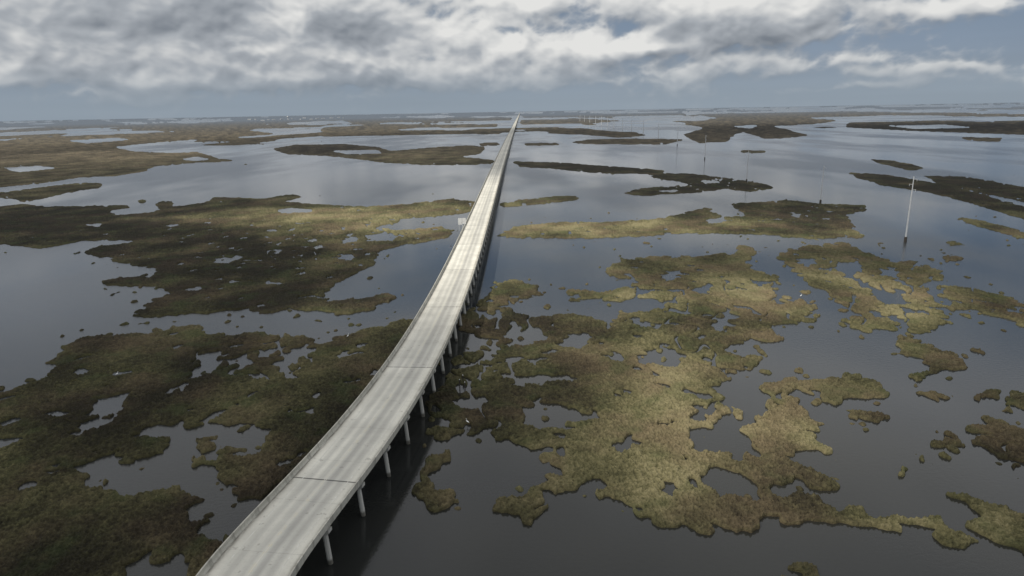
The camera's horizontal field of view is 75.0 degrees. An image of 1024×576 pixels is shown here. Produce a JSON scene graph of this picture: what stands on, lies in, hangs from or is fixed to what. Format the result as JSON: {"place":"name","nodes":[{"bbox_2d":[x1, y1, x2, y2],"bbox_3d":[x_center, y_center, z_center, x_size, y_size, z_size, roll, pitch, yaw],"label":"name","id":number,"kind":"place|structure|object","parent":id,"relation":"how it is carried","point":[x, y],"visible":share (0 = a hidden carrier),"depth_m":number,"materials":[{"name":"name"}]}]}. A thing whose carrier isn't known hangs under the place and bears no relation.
{"place":"outdoors","nodes":[
{"label":"outdoors","id":0,"kind":"place"},
{"bbox_2d":[0,102,1023,575],"bbox_3d":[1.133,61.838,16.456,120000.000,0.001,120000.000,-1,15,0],"label":"water","id":1,"kind":"structure","parent":0,"point":[48,296],"depth_m":208.03,"materials":[{"name":"grey liquid"}]},
{"bbox_2d":[196,113,519,575],"bbox_3d":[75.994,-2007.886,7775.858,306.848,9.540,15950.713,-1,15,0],"label":"causeway bridge","id":2,"kind":"structure","parent":1,"relation":"in","point":[283,528],"depth_m":120.44,"materials":[{"name":"concrete"}]},
{"bbox_2d":[458,218,465,227],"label":"highway sign","id":3,"kind":"object","parent":2,"relation":"on","point":[461,221],"visible":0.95,"depth_m":329.91,"materials":[{"name":"metal"}]},
{"bbox_2d":[0,103,1023,575],"bbox_3d":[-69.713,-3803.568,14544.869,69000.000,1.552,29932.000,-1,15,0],"label":"marsh grass","id":4,"kind":"structure","parent":1,"relation":"in","point":[64,521],"depth_m":184.67,"materials":[{"name":"green plant"}]},
{"bbox_2d":[819,168,823,202],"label":"transmission pole","id":5,"kind":"object","parent":1,"relation":"in","point":[820,201],"visible":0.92,"depth_m":444.56,"materials":[{"name":"metal"}]},
{"bbox_2d":[904,177,915,241],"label":"transmission pole","id":6,"kind":"object","parent":1,"relation":"in","point":[905,238],"visible":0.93,"depth_m":314.52,"materials":[{"name":"metal"}]},
{"bbox_2d":[0,0,1023,120],"bbox_3d":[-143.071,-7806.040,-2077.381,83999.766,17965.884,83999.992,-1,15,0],"label":"sky","id":7,"kind":"structure","parent":0,"point":[91,59],"depth_m":37226.72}
]}

